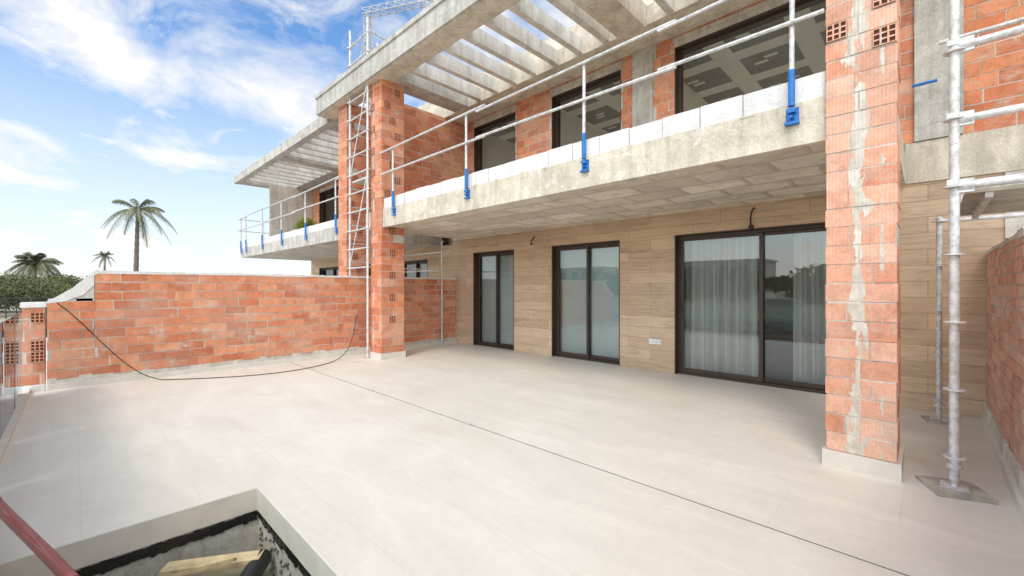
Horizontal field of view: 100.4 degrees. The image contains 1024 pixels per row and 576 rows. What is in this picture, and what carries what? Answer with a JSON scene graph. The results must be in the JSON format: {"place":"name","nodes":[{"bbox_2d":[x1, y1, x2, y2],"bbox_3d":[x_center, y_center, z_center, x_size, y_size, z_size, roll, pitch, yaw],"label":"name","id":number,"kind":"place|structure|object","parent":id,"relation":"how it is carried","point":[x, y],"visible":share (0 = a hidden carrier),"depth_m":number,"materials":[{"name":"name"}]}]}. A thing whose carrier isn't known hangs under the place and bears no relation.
{"place":"outdoors","nodes":[
{"label":"outdoors","id":0,"kind":"place"},
{"bbox_2d":[46,345,94,389],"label":"neighbour terrace","id":1,"kind":"structure","parent":0,"point":[46,367],"depth_m":9.78,"materials":[{"name":"ceramic"}]},
{"bbox_2d":[20,302,46,392],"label":"brick pier","id":2,"kind":"structure","parent":1,"relation":"on","point":[34,346],"depth_m":6.18,"materials":[{"name":"brick"}]},
{"bbox_2d":[338,104,365,275],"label":"brick column","id":3,"kind":"structure","parent":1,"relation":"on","point":[359,165],"depth_m":10.27,"materials":[{"name":"brick"}]},
{"bbox_2d":[347,17,385,358],"bbox_3d":[-3.177,-2.050,9.690,1.018,7.700,0.802,0,0,44],"label":"scaffolding","id":4,"kind":"object","parent":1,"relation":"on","point":[365,181],"visible":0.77,"depth_m":9.32,"materials":[{"name":"metal"}]},
{"bbox_2d":[311,245,451,277],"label":"tiled facade","id":5,"kind":"structure","parent":1,"relation":"on","point":[434,261],"depth_m":12.53,"materials":[{"name":"beige tile"}]},
{"bbox_2d":[319,267,338,275],"bbox_3d":[-7.353,0.425,17.527,2.200,2.550,0.244,0,0,44],"label":"sliding door","id":6,"kind":"structure","parent":5,"relation":"attached to","point":[322,271],"depth_m":18.01,"materials":[{"name":"brown metal"}]},
{"bbox_2d":[405,259,427,277],"bbox_3d":[-2.985,0.425,13.269,1.600,2.550,0.244,0,0,44],"label":"sliding door","id":7,"kind":"structure","parent":5,"relation":"attached to","point":[418,262],"depth_m":13.27,"materials":[{"name":"brown metal"}]},
{"bbox_2d":[0,305,273,575],"bbox_3d":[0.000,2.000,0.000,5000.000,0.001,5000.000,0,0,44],"label":"ground","id":8,"kind":"structure","parent":0,"point":[227,572],"depth_m":3.02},
{"bbox_2d":[0,389,29,463],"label":"terrace kerb","id":9,"kind":"structure","parent":8,"relation":"on","point":[5,439],"depth_m":4.55,"materials":[{"name":"concrete"}]},
{"bbox_2d":[0,312,22,438],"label":"glass railing","id":10,"kind":"object","parent":9,"relation":"on","point":[11,360],"visible":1,"depth_m":4.72,"materials":[{"name":"glass"}]},
{"bbox_2d":[4,252,63,292],"bbox_3d":[-39.954,-0.495,35.916,3.846,5.089,3.870,0,0,44],"label":"palm tree","id":11,"kind":"object","parent":8,"relation":"on","point":[36,265],"visible":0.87,"depth_m":35.41,"materials":[{"name":"green plant"}]},
{"bbox_2d":[0,297,75,336],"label":"metal fence","id":12,"kind":"object","parent":8,"relation":"on","point":[36,298],"visible":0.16,"depth_m":15.84,"materials":[{"name":"metal"}]},
{"bbox_2d":[0,270,94,311],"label":"shrubs","id":13,"kind":"object","parent":8,"relation":"on","point":[24,288],"visible":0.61,"depth_m":30.37,"materials":[{"name":"green plant"}]},
{"bbox_2d":[92,251,114,269],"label":"palm tree","id":14,"kind":"object","parent":8,"relation":"on","point":[104,256],"visible":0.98,"depth_m":109.47,"materials":[{"name":"green plant"}]},
{"bbox_2d":[101,198,175,270],"bbox_3d":[-34.672,-3.260,39.842,4.942,10.563,5.487,0,0,-4],"label":"palm tree","id":15,"kind":"object","parent":8,"relation":"on","point":[138,210],"visible":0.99,"depth_m":39.78,"materials":[{"name":"green plant"}]},
{"bbox_2d":[326,141,464,277],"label":"rooms","id":16,"kind":"object","parent":8,"relation":"on","point":[330,210],"depth_m":19.41,"materials":[{"name":"paint"}]},
{"bbox_2d":[234,117,441,260],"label":"concrete slabs","id":17,"kind":"structure","parent":16,"relation":"on","point":[320,244],"depth_m":13.77,"materials":[{"name":"grey concrete"}]},
{"bbox_2d":[238,176,338,252],"bbox_3d":[-6.423,-2.058,14.505,9.551,1.395,2.794,0,0,44],"label":"guard railing","id":18,"kind":"object","parent":17,"relation":"attached to","point":[281,216],"visible":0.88,"depth_m":13.44,"materials":[{"name":"metal"}]},
{"bbox_2d":[242,219,338,247],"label":"parapet blocks","id":19,"kind":"structure","parent":17,"relation":"on","point":[321,226],"depth_m":12.77,"materials":[{"name":"white concrete"}]},
{"bbox_2d":[293,216,319,228],"bbox_3d":[-6.278,-1.887,13.004,0.842,0.655,0.890,0,0,-3],"label":"potted plant","id":20,"kind":"object","parent":17,"relation":"on","point":[300,225],"visible":0.58,"depth_m":12.89,"materials":[{"name":"green plant"}]},
{"bbox_2d":[269,115,370,236],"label":"brick facade","id":21,"kind":"structure","parent":17,"relation":"on","point":[277,193],"depth_m":17.93,"materials":[{"name":"brick"}]},
{"bbox_2d":[247,130,338,187],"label":"pergola rafters","id":22,"kind":"object","parent":21,"relation":"on","point":[322,147],"visible":0.56,"depth_m":15.00,"materials":[{"name":"concrete"}]},
{"bbox_2d":[319,186,338,223],"bbox_3d":[-7.353,-2.805,17.527,2.200,2.490,0.244,0,0,44],"label":"window","id":23,"kind":"structure","parent":21,"relation":"attached to","point":[322,209],"depth_m":18.25,"materials":[{"name":"brown metal"}]},
{"bbox_2d":[361,0,432,114],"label":"tower crane","id":24,"kind":"object","parent":8,"relation":"on","point":[387,8],"visible":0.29,"depth_m":44.97,"materials":[{"name":"metal"}]},
{"bbox_2d":[0,0,576,278],"label":"sky","id":25,"kind":"structure","parent":0,"point":[163,102],"materials":[{"name":"blue"}]},
{"bbox_2d":[0,343,1023,575],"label":"terrace floor","id":26,"kind":"structure","parent":0,"point":[347,478],"depth_m":3.49,"materials":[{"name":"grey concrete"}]},
{"bbox_2d":[0,497,78,575],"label":"hose","id":27,"kind":"object","parent":26,"relation":"on","point":[62,568],"visible":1,"depth_m":2.15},
{"bbox_2d":[0,487,339,575],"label":"pool pit","id":28,"kind":"object","parent":26,"relation":"in","point":[255,532],"visible":0.98,"depth_m":2.79,"materials":[{"name":"concrete"}]},
{"bbox_2d":[57,303,356,379],"bbox_3d":[-4.742,0.855,7.606,1.065,1.278,4.642,0,0,44],"label":"extension cable","id":29,"kind":"object","parent":26,"relation":"on","point":[196,378],"visible":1,"depth_m":6.96,"materials":[{"name":"black rubber"}]},
{"bbox_2d":[47,340,456,390],"bbox_3d":[-4.158,1.458,8.954,0.045,0.085,7.576,0,0,44],"label":"skirting","id":30,"kind":"object","parent":26,"relation":"on","point":[143,377],"visible":0.93,"depth_m":7.61,"materials":[{"name":"tile"}]},
{"bbox_2d":[47,284,455,384],"bbox_3d":[-4.213,0.680,9.002,0.160,1.480,7.570,0,0,44],"label":"mortar footing","id":31,"kind":"object","parent":30,"relation":"on","point":[88,295],"visible":0.8,"depth_m":7.45,"materials":[{"name":"grey concrete"}]},
{"bbox_2d":[47,274,455,379],"bbox_3d":[-4.227,0.570,9.015,0.148,1.620,7.570,0,0,44],"label":"brickwork","id":32,"kind":"object","parent":31,"relation":"on","point":[137,322],"visible":0.89,"depth_m":7.73,"materials":[{"name":"orange brick"}]},
{"bbox_2d":[47,269,455,303],"bbox_3d":[-4.227,-0.030,9.016,0.160,0.520,7.570,0,0,44],"label":"white capping","id":33,"kind":"object","parent":32,"relation":"on","point":[84,286],"visible":0.8,"depth_m":6.89,"materials":[{"name":"white concrete"}]},
{"bbox_2d":[369,351,405,359],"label":"column plinth","id":34,"kind":"structure","parent":26,"relation":"on","point":[386,356],"depth_m":9.04,"materials":[{"name":"stone"}]},
{"bbox_2d":[370,79,403,352],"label":"brick column","id":35,"kind":"structure","parent":34,"relation":"on","point":[387,243],"depth_m":9.06,"materials":[{"name":"brick"}]},
{"bbox_2d":[369,96,1023,240],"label":"balcony slab","id":36,"kind":"structure","parent":35,"relation":"on","point":[765,156],"depth_m":5.26,"materials":[{"name":"concrete"}]},
{"bbox_2d":[404,104,463,192],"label":"party wall","id":37,"kind":"structure","parent":36,"relation":"on","point":[441,167],"depth_m":10.64,"materials":[{"name":"orange brick"}]},
{"bbox_2d":[380,0,823,215],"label":"guard railing","id":38,"kind":"object","parent":36,"relation":"attached to","point":[792,115],"visible":1,"depth_m":4.92,"materials":[{"name":"metal"}]},
{"bbox_2d":[384,71,825,207],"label":"parapet blocks","id":39,"kind":"structure","parent":36,"relation":"on","point":[810,87],"depth_m":4.83,"materials":[{"name":"white concrete"}]},
{"bbox_2d":[700,97,743,127],"bbox_3d":[-0.091,-1.754,6.489,7.910,0.208,0.095,0,0,44],"label":"parapet mortar","id":40,"kind":"object","parent":39,"relation":"attached to","point":[700,112],"visible":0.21,"depth_m":4.29,"materials":[{"name":"grey concrete"}]},
{"bbox_2d":[482,1,826,169],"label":"window","id":41,"kind":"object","parent":36,"relation":"on","point":[761,62],"visible":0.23,"depth_m":8.66,"materials":[{"name":"glass"}]},
{"bbox_2d":[464,0,1023,175],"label":"brick facade","id":42,"kind":"structure","parent":36,"relation":"on","point":[993,74],"depth_m":5.37,"materials":[{"name":"orange brick"}]},
{"bbox_2d":[474,112,515,171],"bbox_3d":[-0.371,-2.920,10.722,1.500,2.520,0.244,0,0,44],"label":"window","id":43,"kind":"structure","parent":42,"relation":"attached to","point":[478,130],"depth_m":11.15,"materials":[{"name":"brown metal"}]},
{"bbox_2d":[315,0,760,134],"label":"roof concrete","id":44,"kind":"object","parent":42,"relation":"on","point":[431,30],"visible":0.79,"depth_m":7.98,"materials":[{"name":"grey concrete"}]},
{"bbox_2d":[409,0,673,100],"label":"pergola rafters","id":45,"kind":"object","parent":44,"relation":"attached to","point":[532,14],"visible":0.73,"depth_m":8.02,"materials":[{"name":"concrete"}]},
{"bbox_2d":[552,70,620,148],"bbox_3d":[1.562,-2.920,8.837,1.700,2.520,0.244,0,0,44],"label":"window","id":46,"kind":"structure","parent":42,"relation":"attached to","point":[558,99],"depth_m":9.18,"materials":[{"name":"brown metal"}]},
{"bbox_2d":[675,0,825,113],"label":"window","id":47,"kind":"structure","parent":42,"relation":"attached to","point":[769,16],"depth_m":6.94,"materials":[{"name":"brown metal"}]},
{"bbox_2d":[632,0,963,141],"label":"concrete pillar","id":48,"kind":"structure","parent":36,"relation":"on","point":[931,62],"depth_m":5.20,"materials":[{"name":"grey concrete"}]},
{"bbox_2d":[404,240,444,345],"bbox_3d":[-2.899,0.275,11.419,1.944,3.050,1.343,0,0,44],"label":"scaffolding","id":49,"kind":"object","parent":26,"relation":"on","point":[441,279],"visible":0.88,"depth_m":11.21,"materials":[{"name":"metal"}]},
{"bbox_2d":[290,362,908,575],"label":"floor joint","id":50,"kind":"object","parent":26,"relation":"on","point":[651,487],"visible":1,"depth_m":3.08,"materials":[{"name":"concrete"}]},
{"bbox_2d":[452,172,1004,417],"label":"tiled facade","id":51,"kind":"structure","parent":26,"relation":"on","point":[647,278],"depth_m":6.86,"materials":[{"name":"beige tile"}]},
{"bbox_2d":[473,249,513,350],"bbox_3d":[-0.400,0.285,10.749,1.480,2.410,0.244,0,0,44],"label":"sliding door","id":52,"kind":"structure","parent":51,"relation":"attached to","point":[477,298],"depth_m":11.17,"materials":[{"name":"brown metal"}]},
{"bbox_2d":[482,247,618,357],"bbox_3d":[0.698,0.285,9.856,4.240,2.350,0.001,0,0,44],"label":"glass pane","id":53,"kind":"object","parent":51,"relation":"attached to","point":[604,301],"visible":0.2,"depth_m":9.16,"materials":[{"name":"white"}]},
{"bbox_2d":[552,240,619,365],"bbox_3d":[1.551,0.285,8.847,1.670,2.410,0.244,0,0,44],"label":"sliding door","id":54,"kind":"structure","parent":51,"relation":"attached to","point":[556,300],"depth_m":9.09,"materials":[{"name":"brown metal"}]},
{"bbox_2d":[530,208,754,244],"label":"lamp cables","id":55,"kind":"object","parent":51,"relation":"attached to","point":[750,226],"visible":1,"depth_m":6.54,"materials":[{"name":"black plastic"}]},
{"bbox_2d":[649,339,660,344],"bbox_3d":[2.572,0.965,7.674,0.230,0.090,0.016,0,0,44],"label":"socket plate","id":56,"kind":"object","parent":51,"relation":"attached to","point":[655,341],"visible":1,"depth_m":7.66,"materials":[{"name":"white plastic"}]},
{"bbox_2d":[675,222,826,393],"bbox_3d":[3.825,0.285,6.631,2.540,2.410,0.244,0,0,44],"label":"sliding door","id":57,"kind":"structure","parent":51,"relation":"attached to","point":[762,232],"depth_m":6.78,"materials":[{"name":"brown metal"}]},
{"bbox_2d":[822,442,903,482],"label":"column plinth","id":58,"kind":"structure","parent":26,"relation":"on","point":[879,468],"depth_m":3.44,"materials":[{"name":"tile"}]},
{"bbox_2d":[825,0,900,462],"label":"brick column","id":59,"kind":"structure","parent":58,"relation":"on","point":[863,284],"depth_m":3.46,"materials":[{"name":"brick"}]},
{"bbox_2d":[912,0,1023,504],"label":"scaffolding","id":60,"kind":"object","parent":26,"relation":"on","point":[977,198],"visible":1,"depth_m":3.14,"materials":[{"name":"metal"}]},
{"bbox_2d":[980,411,1023,526],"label":"skirting","id":61,"kind":"object","parent":26,"relation":"on","point":[1010,481],"visible":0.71,"depth_m":3.35,"materials":[{"name":"tile"}]},
{"bbox_2d":[986,236,1023,473],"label":"brickwork","id":62,"kind":"object","parent":26,"relation":"on","point":[1005,335],"visible":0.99,"depth_m":3.60,"materials":[{"name":"orange brick"}]},
{"bbox_2d":[984,227,1023,499],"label":"mortar capping","id":63,"kind":"object","parent":62,"relation":"attached to","point":[1010,458],"visible":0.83,"depth_m":3.53,"materials":[{"name":"grey concrete"}]},
{"bbox_2d":[1005,170,1023,237],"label":"rendered wall","id":64,"kind":"structure","parent":26,"relation":"on","point":[1013,226],"depth_m":4.74,"materials":[{"name":"white paint"}]},
{"bbox_2d":[481,234,825,393],"bbox_3d":[3.312,0.125,9.801,9.860,2.850,3.540,0,0,44],"label":"ground floor room","id":65,"kind":"object","parent":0,"point":[778,298],"visible":0.09,"depth_m":9.43,"materials":[{"name":"paint"}]},
{"bbox_2d":[686,231,826,384],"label":"curtains","id":66,"kind":"object","parent":65,"relation":"in","point":[721,309],"visible":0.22,"depth_m":6.98,"materials":[{"name":"white fabric"}]}
]}

